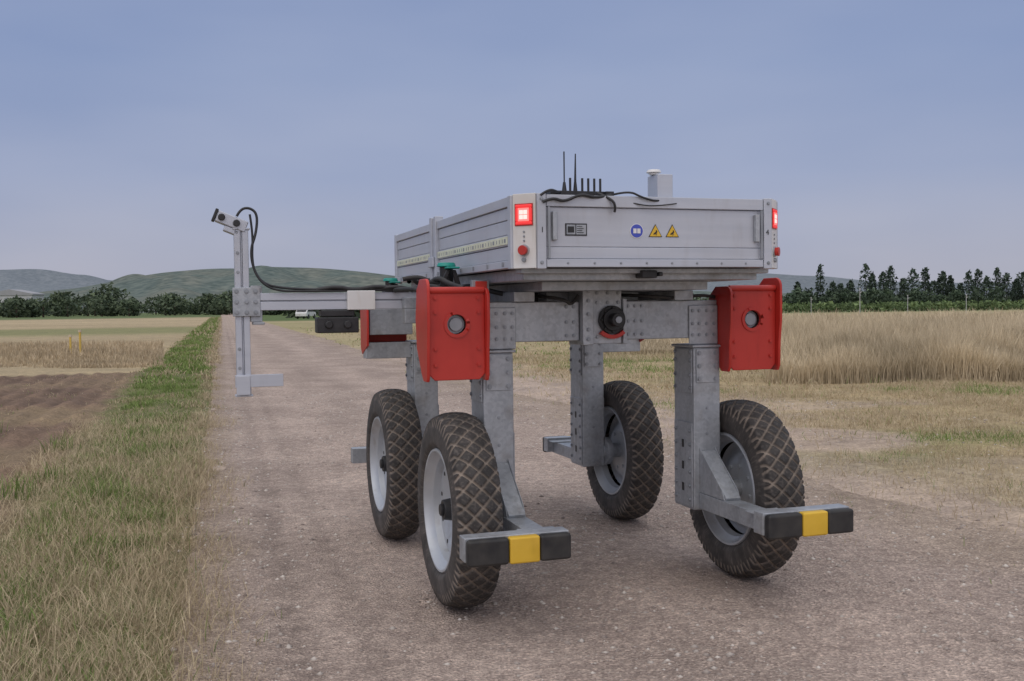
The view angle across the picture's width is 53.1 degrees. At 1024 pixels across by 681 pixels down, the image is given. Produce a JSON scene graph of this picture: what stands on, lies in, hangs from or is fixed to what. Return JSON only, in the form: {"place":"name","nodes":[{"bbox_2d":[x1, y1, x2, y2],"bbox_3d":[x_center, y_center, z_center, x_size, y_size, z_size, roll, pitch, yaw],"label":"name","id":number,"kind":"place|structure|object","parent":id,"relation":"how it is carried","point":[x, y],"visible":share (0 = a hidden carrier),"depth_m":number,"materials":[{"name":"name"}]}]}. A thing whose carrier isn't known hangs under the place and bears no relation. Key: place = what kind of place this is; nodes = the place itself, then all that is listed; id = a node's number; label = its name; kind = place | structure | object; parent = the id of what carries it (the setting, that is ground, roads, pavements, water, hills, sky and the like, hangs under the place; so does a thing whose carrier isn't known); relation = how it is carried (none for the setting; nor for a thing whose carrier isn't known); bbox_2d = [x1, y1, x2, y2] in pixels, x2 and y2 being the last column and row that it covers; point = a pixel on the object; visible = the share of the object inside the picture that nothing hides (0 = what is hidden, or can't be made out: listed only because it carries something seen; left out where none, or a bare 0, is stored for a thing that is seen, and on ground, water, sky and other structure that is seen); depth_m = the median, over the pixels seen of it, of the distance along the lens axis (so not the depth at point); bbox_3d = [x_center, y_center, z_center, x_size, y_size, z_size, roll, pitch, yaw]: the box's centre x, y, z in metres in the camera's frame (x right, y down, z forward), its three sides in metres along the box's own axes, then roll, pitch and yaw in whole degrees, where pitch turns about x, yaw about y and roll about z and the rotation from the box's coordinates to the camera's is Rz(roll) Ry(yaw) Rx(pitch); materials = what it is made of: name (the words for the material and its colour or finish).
{"place":"outdoors","nodes":[
{"label":"outdoors","id":0,"kind":"place"},
{"bbox_2d":[0,289,44,302],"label":"farm warehouse","id":1,"kind":"structure","parent":0,"point":[11,293],"depth_m":479.48,"materials":[{"name":"metal"}]},
{"bbox_2d":[260,292,415,309],"bbox_3d":[-0.831,-0.201,5.594,1.110,0.140,0.180,-1,2,-18],"label":"sensor arm","id":2,"kind":"object","parent":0,"point":[319,301],"visible":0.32,"depth_m":5.45},
{"bbox_2d":[232,228,252,396],"bbox_3d":[-1.413,-0.146,5.365,0.090,0.880,0.068,-1,2,-18],"label":"sensor mast","id":3,"kind":"object","parent":2,"relation":"attached to","point":[242,323],"visible":0.78,"depth_m":5.34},
{"bbox_2d":[215,210,247,234],"bbox_3d":[-1.461,-0.609,5.335,0.166,0.130,0.070,-1,2,-18],"label":"camera head","id":4,"kind":"object","parent":3,"relation":"attached to","point":[227,221],"visible":0.86,"depth_m":5.30},
{"bbox_2d":[211,208,239,226],"bbox_3d":[-1.488,-0.637,5.319,0.142,0.094,0.087,-1,2,-18],"label":"camera lens","id":5,"kind":"object","parent":4,"relation":"attached to","point":[221,217],"visible":0.99,"depth_m":5.28,"materials":[{"name":"glass"}]},
{"bbox_2d":[232,286,264,324],"bbox_3d":[-1.385,-0.184,5.373,0.160,0.205,0.092,-1,2,-18],"label":"mast joint","id":6,"kind":"object","parent":3,"relation":"attached to","point":[241,297],"visible":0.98,"depth_m":5.33,"materials":[{"name":"metal"}]},
{"bbox_2d":[234,251,257,369],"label":"mast joint bolts","id":7,"kind":"object","parent":6,"relation":"attached to","point":[246,291],"visible":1,"depth_m":5.32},
{"bbox_2d":[235,374,283,394],"bbox_3d":[-1.331,0.230,5.392,0.245,0.105,0.080,-1,2,-18],"label":"mast foot","id":8,"kind":"object","parent":3,"relation":"attached to","point":[244,384],"visible":1,"depth_m":5.35},
{"bbox_2d":[236,207,392,289],"bbox_3d":[-0.918,-0.485,5.478,1.077,0.442,0.044,-1,2,-18],"label":"camera cable","id":9,"kind":"object","parent":2,"relation":"attached to","point":[254,238],"visible":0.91,"depth_m":5.33,"materials":[{"name":"black plastic"}]},
{"bbox_2d":[249,214,392,291],"bbox_3d":[-0.859,-0.464,5.483,1.061,0.408,0.032,-1,2,-18],"label":"camera cable","id":10,"kind":"object","parent":2,"relation":"attached to","point":[256,274],"visible":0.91,"depth_m":5.36,"materials":[{"name":"black plastic"}]},
{"bbox_2d":[315,310,358,332],"bbox_3d":[-0.940,-0.103,5.501,0.220,0.123,0.135,-1,2,-18],"label":"arm sensor box","id":11,"kind":"object","parent":2,"relation":"attached to","point":[336,321],"visible":1,"depth_m":5.45,"materials":[{"name":"black plastic"}]},
{"bbox_2d":[316,285,386,290],"bbox_3d":[-0.800,-0.273,5.512,0.508,0.052,0.049,-1,2,-21],"label":"arm cable","id":12,"kind":"object","parent":2,"relation":"attached to","point":[340,287],"visible":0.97,"depth_m":5.47,"materials":[{"name":"black plastic"}]},
{"bbox_2d":[347,290,374,309],"bbox_3d":[-0.810,-0.217,5.497,0.150,0.103,0.035,-1,2,-18],"label":"junction box","id":13,"kind":"object","parent":2,"relation":"attached to","point":[361,300],"visible":1,"depth_m":5.48,"materials":[{"name":"white paint"}]},
{"bbox_2d":[402,297,415,323],"bbox_3d":[-0.484,-0.165,5.580,0.220,0.140,0.078,-1,2,-18],"label":"arm lower bracket","id":14,"kind":"object","parent":2,"relation":"attached to","point":[408,310],"visible":0.5,"depth_m":5.52,"materials":[{"name":"metal"}]},
{"bbox_2d":[351,447,365,463],"bbox_3d":[-0.900,0.818,7.353,0.484,0.106,0.180,-1,2,-18],"label":"bumper bracket","id":15,"kind":"object","parent":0,"point":[358,454],"visible":0.25,"depth_m":7.30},
{"bbox_2d":[360,310,406,353],"bbox_3d":[-0.824,-0.116,6.750,0.310,0.409,0.260,-1,2,-18],"label":"suspension bracket","id":16,"kind":"object","parent":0,"point":[366,338],"visible":0.33,"depth_m":6.79,"materials":[{"name":"metal"}]},
{"bbox_2d":[363,309,412,358],"bbox_3d":[-0.819,-0.048,6.748,0.304,0.325,0.150,-1,2,-18],"label":"stub","id":17,"kind":"object","parent":16,"relation":"attached to","point":[385,321],"visible":0.73,"depth_m":6.69,"materials":[{"name":"metal"}]},
{"bbox_2d":[405,340,437,437],"bbox_3d":[-0.598,0.449,6.856,0.184,0.900,0.260,-1,2,-18],"label":"leg post","id":18,"kind":"object","parent":16,"relation":"attached to","point":[418,387],"visible":0.24,"depth_m":6.74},
{"bbox_2d":[406,344,438,414],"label":"leg plates","id":19,"kind":"object","parent":18,"relation":"attached to","point":[409,369],"visible":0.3,"depth_m":6.76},
{"bbox_2d":[439,267,460,286],"bbox_3d":[-0.346,-0.325,5.452,0.147,0.135,0.120,-1,2,-18],"label":"joint motor","id":20,"kind":"object","parent":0,"point":[449,274],"visible":0.35,"depth_m":5.41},
{"bbox_2d":[437,262,459,268],"bbox_3d":[-0.343,-0.396,5.436,0.101,0.035,0.150,-1,2,-18],"label":"joint cap","id":21,"kind":"object","parent":20,"relation":"on","point":[448,265],"visible":0.98,"depth_m":5.42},
{"bbox_2d":[0,304,1023,680],"bbox_3d":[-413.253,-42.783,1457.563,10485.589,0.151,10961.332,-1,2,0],"label":"ground","id":22,"kind":"structure","parent":0,"point":[32,406],"depth_m":13.00,"materials":[{"name":"plant"}]},
{"bbox_2d":[295,310,315,318],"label":"parked car","id":23,"kind":"object","parent":22,"relation":"on","point":[304,313],"visible":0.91,"depth_m":148.18,"materials":[{"name":"white paint"}]},
{"bbox_2d":[0,282,784,317],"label":"distant tree line","id":24,"kind":"object","parent":22,"relation":"on","point":[58,304],"visible":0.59,"depth_m":276.41,"materials":[{"name":"green plant"}]},
{"bbox_2d":[782,263,1023,306],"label":"cypress tree row","id":25,"kind":"object","parent":22,"relation":"on","point":[841,293],"visible":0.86,"depth_m":340.80,"materials":[{"name":"green plant"}]},
{"bbox_2d":[782,298,1023,312],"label":"vineyard hedge","id":26,"kind":"object","parent":22,"relation":"on","point":[930,305],"visible":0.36,"depth_m":150.45,"materials":[{"name":"green plant"}]},
{"bbox_2d":[0,305,1023,383],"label":"tall dry grass","id":27,"kind":"structure","parent":0,"point":[862,349],"depth_m":21.24,"materials":[{"name":"plant"}]},
{"bbox_2d":[0,269,1023,294],"bbox_3d":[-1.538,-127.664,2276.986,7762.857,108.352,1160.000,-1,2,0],"label":"hill","id":28,"kind":"structure","parent":0,"point":[37,280],"depth_m":2204.18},
{"bbox_2d":[0,0,1023,282],"label":"sky","id":29,"kind":"structure","parent":0,"point":[882,134],"materials":[{"name":"blue"}]},
{"bbox_2d":[38,265,1018,312],"bbox_3d":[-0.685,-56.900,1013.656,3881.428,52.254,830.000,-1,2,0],"label":"hill","id":30,"kind":"structure","parent":0,"point":[193,284],"depth_m":901.65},
{"bbox_2d":[170,314,1023,680],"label":"dirt road","id":31,"kind":"structure","parent":0,"point":[321,368],"depth_m":5.51,"materials":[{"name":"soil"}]},
{"bbox_2d":[366,389,421,538],"bbox_3d":[-0.774,0.804,6.710,0.228,0.975,0.975,-1,2,-18],"label":"tyre","id":32,"kind":"object","parent":31,"relation":"on","point":[395,411],"visible":0.89,"depth_m":6.34,"materials":[{"name":"rubber"}]},
{"bbox_2d":[370,417,386,511],"bbox_3d":[-0.774,0.804,6.710,0.208,0.620,0.620,-1,2,-18],"label":"rim","id":33,"kind":"object","parent":32,"relation":"attached to","point":[378,475],"visible":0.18,"depth_m":6.90,"materials":[{"name":"metal"}]},
{"bbox_2d":[380,451,386,473],"bbox_3d":[-0.824,0.805,6.693,0.075,0.453,0.447,-1,2,-18],"label":"hub","id":34,"kind":"object","parent":33,"relation":"attached to","point":[383,464],"visible":0.27,"depth_m":6.66,"materials":[{"name":"black metal"}]},
{"bbox_2d":[418,412,502,607],"bbox_3d":[-0.277,0.850,5.173,0.228,0.975,0.975,-1,2,-18],"label":"tyre","id":35,"kind":"object","parent":31,"relation":"on","point":[461,442],"visible":0.85,"depth_m":4.83,"materials":[{"name":"rubber"}]},
{"bbox_2d":[423,448,451,572],"bbox_3d":[-0.277,0.850,5.173,0.208,0.620,0.620,-1,2,-18],"label":"rim","id":36,"kind":"object","parent":35,"relation":"attached to","point":[437,528],"visible":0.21,"depth_m":5.35,"materials":[{"name":"metal"}]},
{"bbox_2d":[439,472,451,542],"bbox_3d":[-0.327,0.851,5.157,0.075,0.453,0.447,-1,2,-18],"label":"hub","id":37,"kind":"object","parent":36,"relation":"attached to","point":[445,511],"visible":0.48,"depth_m":5.12,"materials":[{"name":"black metal"}]},
{"bbox_2d":[586,380,663,519],"bbox_3d":[0.772,0.768,7.209,0.228,0.975,0.975,-1,2,-18],"label":"tyre","id":38,"kind":"object","parent":31,"relation":"on","point":[631,405],"visible":0.66,"depth_m":6.85,"materials":[{"name":"rubber"}]},
{"bbox_2d":[594,406,626,494],"bbox_3d":[0.772,0.768,7.209,0.208,0.620,0.620,-1,2,-18],"label":"rim","id":39,"kind":"object","parent":38,"relation":"attached to","point":[608,485],"visible":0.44,"depth_m":7.26,"materials":[{"name":"metal"}]},
{"bbox_2d":[690,399,804,577],"bbox_3d":[1.269,0.814,5.673,0.228,0.975,0.975,-1,2,-18],"label":"tyre","id":40,"kind":"object","parent":31,"relation":"on","point":[759,432],"visible":0.61,"depth_m":5.35,"materials":[{"name":"rubber"}]},
{"bbox_2d":[702,432,754,545],"bbox_3d":[1.269,0.814,5.673,0.208,0.620,0.620,-1,2,-18],"label":"rim","id":41,"kind":"object","parent":40,"relation":"attached to","point":[735,460],"visible":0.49,"depth_m":5.68,"materials":[{"name":"metal"}]},
{"bbox_2d":[490,300,717,349],"bbox_3d":[0.466,-0.089,5.453,1.335,0.240,0.152,-1,2,-18],"label":"front crossbeam","id":42,"kind":"object","parent":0,"point":[545,321],"visible":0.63,"depth_m":5.34,"materials":[{"name":"metal"}]},
{"bbox_2d":[416,279,489,381],"bbox_3d":[-0.298,-0.054,5.127,0.318,0.505,0.265,-1,2,-18],"label":"suspension bracket","id":43,"kind":"object","parent":42,"relation":"attached to","point":[453,358],"visible":1,"depth_m":5.05,"materials":[{"name":"metal"}]},
{"bbox_2d":[393,287,416,292],"bbox_3d":[-0.472,-0.229,5.358,0.062,0.107,0.507,-3,3,-44],"label":"hose","id":44,"kind":"object","parent":43,"relation":"on","point":[405,289],"visible":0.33,"depth_m":5.43,"materials":[{"name":"black rubber"}]},
{"bbox_2d":[432,295,480,367],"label":"bracket bolts","id":45,"kind":"object","parent":43,"relation":"attached to","point":[435,349],"visible":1,"depth_m":5.01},
{"bbox_2d":[444,311,469,337],"bbox_3d":[-0.271,-0.079,5.039,0.132,0.132,0.006,-1,2,-18],"label":"bracket ring","id":46,"kind":"object","parent":43,"relation":"attached to","point":[448,316],"visible":1,"depth_m":5.04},
{"bbox_2d":[447,315,463,333],"bbox_3d":[-0.297,-0.082,5.122,0.094,0.094,0.132,-1,2,-18],"label":"bracket shaft","id":47,"kind":"object","parent":46,"relation":"in","point":[455,324],"visible":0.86,"depth_m":5.06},
{"bbox_2d":[472,349,515,474],"bbox_3d":[-0.101,0.495,5.320,0.184,0.900,0.260,-1,2,-18],"label":"leg post","id":48,"kind":"object","parent":43,"relation":"attached to","point":[490,408],"visible":0.34,"depth_m":5.21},
{"bbox_2d":[469,356,510,446],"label":"leg bolts","id":49,"kind":"object","parent":48,"relation":"attached to","point":[508,372],"visible":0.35,"depth_m":5.20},
{"bbox_2d":[471,354,514,477],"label":"leg plates","id":50,"kind":"object","parent":48,"relation":"attached to","point":[499,377],"visible":0.38,"depth_m":5.20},
{"bbox_2d":[497,459,541,530],"bbox_3d":[0.042,0.780,4.898,0.105,0.333,0.684,-1,2,-18],"label":"bumper arm","id":51,"kind":"object","parent":48,"relation":"attached to","point":[514,516],"visible":0.53,"depth_m":5.01},
{"bbox_2d":[466,537,508,567],"bbox_3d":[-0.105,0.916,4.428,0.188,0.117,0.047,-1,2,-18],"label":"bumper pad","id":52,"kind":"object","parent":51,"relation":"attached to","point":[487,552],"visible":1,"depth_m":4.41,"materials":[{"name":"black rubber"}]},
{"bbox_2d":[459,526,568,562],"bbox_3d":[-0.003,0.901,4.580,0.484,0.106,0.180,-1,2,-18],"label":"bumper bracket","id":53,"kind":"object","parent":51,"relation":"attached to","point":[464,539],"visible":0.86,"depth_m":4.51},
{"bbox_2d":[508,534,539,563],"bbox_3d":[0.052,0.912,4.479,0.140,0.117,0.047,-1,2,-18],"label":"bumper stripe","id":54,"kind":"object","parent":53,"relation":"attached to","point":[524,548],"visible":1,"depth_m":4.46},
{"bbox_2d":[539,532,570,560],"bbox_3d":[0.189,0.909,4.523,0.146,0.117,0.047,-1,2,-18],"label":"bumper pad","id":55,"kind":"object","parent":51,"relation":"attached to","point":[555,546],"visible":0.98,"depth_m":4.50,"materials":[{"name":"black rubber"}]},
{"bbox_2d":[534,294,579,304],"bbox_3d":[0.219,-0.212,5.302,0.255,0.061,0.106,0,2,12],"label":"underside cable","id":56,"kind":"object","parent":42,"relation":"on","point":[575,299],"visible":1,"depth_m":5.29,"materials":[{"name":"black rubber"}]},
{"bbox_2d":[411,268,767,301],"bbox_3d":[0.274,-0.303,6.032,1.285,0.151,2.480,-1,2,-18],"label":"subframe","id":57,"kind":"object","parent":42,"relation":"on","point":[520,285],"visible":0.67,"depth_m":5.04,"materials":[{"name":"metal"}]},
{"bbox_2d":[463,284,503,295],"bbox_3d":[-0.179,-0.263,5.478,0.478,0.081,0.060,1,3,40],"label":"hose","id":58,"kind":"object","parent":57,"relation":"on","point":[495,292],"visible":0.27,"depth_m":5.39,"materials":[{"name":"black rubber"}]},
{"bbox_2d":[411,267,759,281],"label":"tray floor","id":59,"kind":"structure","parent":57,"relation":"on","point":[611,267],"depth_m":4.99,"materials":[{"name":"metal"}]},
{"bbox_2d":[396,197,507,281],"bbox_3d":[-0.390,-0.529,5.883,0.040,0.325,2.532,-1,2,-18],"label":"side board","id":60,"kind":"object","parent":59,"relation":"on","point":[486,222],"visible":0.67,"depth_m":5.39,"materials":[{"name":"metal"}]},
{"bbox_2d":[397,237,507,265],"bbox_3d":[-0.406,-0.494,5.880,0.005,0.036,2.500,-1,2,-18],"label":"marking strip","id":61,"kind":"object","parent":60,"relation":"attached to","point":[450,252],"visible":0.91,"depth_m":5.43,"materials":[{"name":"plastic"}]},
{"bbox_2d":[398,239,504,264],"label":"marking strip dashes","id":62,"kind":"object","parent":61,"relation":"attached to","point":[457,250],"visible":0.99,"depth_m":5.42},
{"bbox_2d":[400,196,769,279],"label":"latches","id":63,"kind":"object","parent":59,"relation":"on","point":[761,237],"visible":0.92,"depth_m":4.91,"materials":[{"name":"metal"}]},
{"bbox_2d":[546,194,762,266],"bbox_3d":[0.676,-0.504,4.772,1.107,0.325,0.040,-1,2,-18],"label":"front side board","id":64,"kind":"object","parent":59,"relation":"on","point":[708,230],"visible":0.98,"depth_m":4.76,"materials":[{"name":"metal"}]},
{"bbox_2d":[565,223,586,235],"bbox_3d":[0.291,-0.502,4.639,0.106,0.056,0.004,-1,2,-19],"label":"rating plate frame","id":65,"kind":"object","parent":64,"relation":"attached to","point":[566,224],"visible":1,"depth_m":4.64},
{"bbox_2d":[567,225,585,234],"bbox_3d":[0.291,-0.502,4.636,0.094,0.044,0.002,-1,2,-18],"label":"rating plate","id":66,"kind":"object","parent":65,"relation":"in","point":[584,229],"visible":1,"depth_m":4.64,"materials":[{"name":"black plastic"}]},
{"bbox_2d":[542,194,611,202],"bbox_3d":[0.299,-0.642,4.619,0.346,0.053,0.032,-1,2,-22],"label":"antenna cable","id":67,"kind":"object","parent":64,"relation":"on","point":[572,198],"visible":1,"depth_m":4.60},
{"bbox_2d":[546,151,613,195],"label":"antennas","id":68,"kind":"object","parent":64,"relation":"attached to","point":[564,191],"visible":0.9,"depth_m":4.71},
{"bbox_2d":[614,191,658,201],"bbox_3d":[0.591,-0.664,4.742,0.258,0.045,0.076,-1,2,-18],"label":"antenna cable","id":69,"kind":"object","parent":64,"relation":"on","point":[636,194],"visible":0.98,"depth_m":4.71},
{"bbox_2d":[631,224,642,237],"bbox_3d":[0.576,-0.506,4.730,0.061,0.061,0.002,-1,2,-18],"label":"blue sticker","id":70,"kind":"object","parent":64,"relation":"attached to","point":[636,226],"visible":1,"depth_m":4.73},
{"bbox_2d":[552,211,759,241],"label":"latch blocks","id":71,"kind":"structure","parent":64,"relation":"attached to","point":[756,228],"depth_m":4.90,"materials":[{"name":"metal"}]},
{"bbox_2d":[648,174,672,196],"bbox_3d":[0.703,-0.714,4.860,0.080,0.138,0.110,-1,2,-18],"label":"gps housing","id":72,"kind":"object","parent":64,"relation":"attached to","point":[660,185],"visible":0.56,"depth_m":4.81,"materials":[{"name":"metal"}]},
{"bbox_2d":[394,193,777,283],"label":"stake posts","id":73,"kind":"object","parent":57,"relation":"on","point":[434,259],"visible":0.45,"depth_m":4.92,"materials":[{"name":"metal"}]},
{"bbox_2d":[513,193,536,268],"bbox_3d":[0.060,-0.493,4.613,0.115,0.336,0.024,0,2,27],"label":"corner panel","id":74,"kind":"object","parent":73,"relation":"attached to","point":[529,238],"visible":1,"depth_m":4.60,"materials":[{"name":"white paint"}]},
{"bbox_2d":[515,204,531,224],"bbox_3d":[0.051,-0.565,4.596,0.082,0.090,0.008,0,2,27],"label":"corner lamp housing","id":75,"kind":"object","parent":74,"relation":"attached to","point":[516,214],"visible":1,"depth_m":4.59,"materials":[{"name":"red"}]},
{"bbox_2d":[771,199,776,268],"bbox_3d":[1.268,-0.521,5.003,0.024,0.336,0.115,0,2,27],"label":"corner panel","id":76,"kind":"object","parent":73,"relation":"attached to","point":[774,264],"visible":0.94,"depth_m":4.99,"materials":[{"name":"white paint"}]},
{"bbox_2d":[534,270,662,301],"bbox_3d":[0.379,-0.247,5.668,0.700,0.218,1.800,-1,2,-18],"label":"underside equipment","id":77,"kind":"object","parent":57,"relation":"attached to","point":[648,274],"visible":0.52,"depth_m":4.83,"materials":[{"name":"black plastic"}]},
{"bbox_2d":[569,291,626,344],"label":"pivot plates","id":78,"kind":"object","parent":42,"relation":"attached to","point":[594,310],"visible":0.61,"depth_m":5.35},
{"bbox_2d":[598,305,625,333],"bbox_3d":[0.534,-0.108,5.322,0.148,0.148,0.099,-1,2,-18],"label":"pivot bearing","id":79,"kind":"object","parent":78,"relation":"attached to","point":[607,322],"visible":1,"depth_m":5.33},
{"bbox_2d":[599,330,624,338],"bbox_3d":[0.524,-0.031,5.359,0.140,0.043,0.029,-1,2,-18],"label":"pivot guard","id":80,"kind":"object","parent":78,"relation":"attached to","point":[613,336],"visible":1,"depth_m":5.35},
{"bbox_2d":[494,291,715,341],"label":"beam bolts","id":81,"kind":"object","parent":42,"relation":"attached to","point":[588,329],"visible":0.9,"depth_m":5.35,"materials":[{"name":"metal"}]},
{"bbox_2d":[621,293,715,299],"bbox_3d":[0.867,-0.238,5.511,0.565,0.038,0.146,-1,2,-11],"label":"underside cable","id":82,"kind":"object","parent":42,"relation":"on","point":[662,296],"visible":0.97,"depth_m":5.47,"materials":[{"name":"black rubber"}]},
{"bbox_2d":[709,278,781,371],"bbox_3d":[1.276,-0.090,5.635,0.318,0.505,0.265,-1,2,-18],"label":"suspension bracket","id":83,"kind":"object","parent":42,"relation":"attached to","point":[752,350],"visible":0.97,"depth_m":5.55,"materials":[{"name":"metal"}]},
{"bbox_2d":[671,343,719,509],"bbox_3d":[1.026,0.469,5.684,0.184,0.900,0.260,-1,2,-18],"label":"leg post","id":84,"kind":"object","parent":83,"relation":"attached to","point":[690,408],"visible":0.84,"depth_m":5.57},
{"bbox_2d":[673,349,717,500],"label":"leg bolts","id":85,"kind":"object","parent":84,"relation":"attached to","point":[715,365],"visible":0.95,"depth_m":5.57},
{"bbox_2d":[674,348,717,506],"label":"leg plates","id":86,"kind":"object","parent":84,"relation":"attached to","point":[707,360],"visible":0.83,"depth_m":5.62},
{"bbox_2d":[699,447,765,528],"bbox_3d":[1.169,0.754,5.262,0.105,0.333,0.684,-1,2,-18],"label":"bumper arm","id":87,"kind":"object","parent":84,"relation":"attached to","point":[719,495],"visible":0.89,"depth_m":5.41},
{"bbox_2d":[765,512,801,539],"bbox_3d":[1.294,0.884,4.880,0.188,0.117,0.047,-1,2,-18],"label":"bumper pad","id":88,"kind":"object","parent":87,"relation":"attached to","point":[783,525],"visible":1,"depth_m":4.86,"materials":[{"name":"black rubber"}]},
{"bbox_2d":[745,503,848,535],"bbox_3d":[1.396,0.869,5.032,0.484,0.106,0.180,-1,2,-18],"label":"bumper bracket","id":89,"kind":"object","parent":87,"relation":"attached to","point":[759,520],"visible":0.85,"depth_m":4.94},
{"bbox_2d":[799,510,827,536],"bbox_3d":[1.452,0.880,4.931,0.140,0.117,0.047,-1,2,-18],"label":"bumper stripe","id":90,"kind":"object","parent":89,"relation":"attached to","point":[814,522],"visible":0.95,"depth_m":4.91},
{"bbox_2d":[825,508,852,533],"bbox_3d":[1.589,0.877,4.975,0.146,0.117,0.046,-1,2,-18],"label":"bumper pad","id":91,"kind":"object","parent":87,"relation":"attached to","point":[840,520],"visible":0.97,"depth_m":4.95,"materials":[{"name":"black rubber"}]},
{"bbox_2d":[733,479,741,495],"bbox_3d":[1.198,0.816,5.650,0.150,0.190,0.190,-1,2,-18],"label":"axle","id":92,"kind":"object","parent":84,"relation":"attached to","point":[738,483],"visible":0.19,"depth_m":5.62,"materials":[{"name":"metal"}]},
{"bbox_2d":[745,311,756,327],"bbox_3d":[1.277,-0.118,5.631,0.094,0.094,0.132,-1,2,-18],"label":"bracket shaft","id":93,"kind":"object","parent":83,"relation":"in","point":[750,319],"visible":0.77,"depth_m":5.57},
{"bbox_2d":[733,293,771,358],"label":"bracket bolts","id":94,"kind":"object","parent":83,"relation":"attached to","point":[735,341],"visible":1,"depth_m":5.52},
{"bbox_2d":[742,307,763,330],"bbox_3d":[1.304,-0.115,5.548,0.132,0.132,0.006,-1,2,-18],"label":"bracket ring","id":95,"kind":"object","parent":83,"relation":"attached to","point":[746,311],"visible":1,"depth_m":5.54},
{"bbox_2d":[292,326,1023,564],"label":"dry grass","id":96,"kind":"structure","parent":0,"point":[993,401],"depth_m":14.33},
{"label":"suspension bracket","id":97,"kind":"object","parent":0,"visible":0},
{"bbox_2d":[571,344,603,466],"bbox_3d":[0.529,0.423,7.220,0.184,0.900,0.260,-1,2,-18],"label":"leg post","id":98,"kind":"object","parent":97,"relation":"attached to","point":[585,381],"visible":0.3,"depth_m":7.11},
{"bbox_2d":[553,442,570,458],"bbox_3d":[0.423,0.770,7.575,0.105,0.163,0.488,-1,2,-18],"label":"bumper arm","id":99,"kind":"object","parent":98,"relation":"attached to","point":[563,449],"visible":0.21,"depth_m":7.58},
{"bbox_2d":[544,436,570,451],"bbox_3d":[0.499,0.786,7.804,0.484,0.106,0.180,-1,2,-18],"label":"bumper bracket","id":100,"kind":"object","parent":99,"relation":"attached to","point":[548,443],"visible":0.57,"depth_m":7.75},
{"bbox_2d":[569,344,601,459],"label":"leg bolts","id":101,"kind":"object","parent":98,"relation":"attached to","point":[587,364],"visible":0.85,"depth_m":7.11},
{"bbox_2d":[570,344,601,464],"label":"leg plates","id":102,"kind":"object","parent":98,"relation":"attached to","point":[593,358],"visible":0.66,"depth_m":7.15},
{"bbox_2d":[603,437,621,463],"bbox_3d":[0.701,0.770,7.186,0.150,0.190,0.190,-1,2,-18],"label":"axle","id":103,"kind":"object","parent":98,"relation":"attached to","point":[611,450],"visible":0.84,"depth_m":7.12,"materials":[{"name":"metal"}]},
{"bbox_2d":[603,339,639,351],"bbox_3d":[0.751,-0.084,7.255,0.304,0.325,0.150,-1,2,-18],"label":"stub","id":104,"kind":"object","parent":97,"relation":"attached to","point":[631,345],"visible":0.2,"depth_m":7.22,"materials":[{"name":"metal"}]},
{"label":"side beams","id":105,"kind":"object","parent":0,"visible":0},
{"bbox_3d":[-0.351,-0.215,5.465,0.174,0.084,0.240,-1,2,-18],"label":"joint","id":106,"kind":"object","parent":105,"relation":"on","visible":0},
{"bbox_2d":[402,275,438,284],"bbox_3d":[-0.463,-0.310,5.583,0.267,0.093,0.037,-1,2,-2],"label":"hose","id":107,"kind":"object","parent":106,"relation":"attached to","point":[413,277],"visible":0.4,"depth_m":5.57,"materials":[{"name":"black rubber"}]},
{"bbox_2d":[432,276,465,286],"bbox_3d":[-0.362,-0.297,5.372,0.066,0.081,0.509,-2,2,-24],"label":"hose","id":108,"kind":"object","parent":106,"relation":"attached to","point":[444,281],"visible":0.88,"depth_m":5.27,"materials":[{"name":"black rubber"}]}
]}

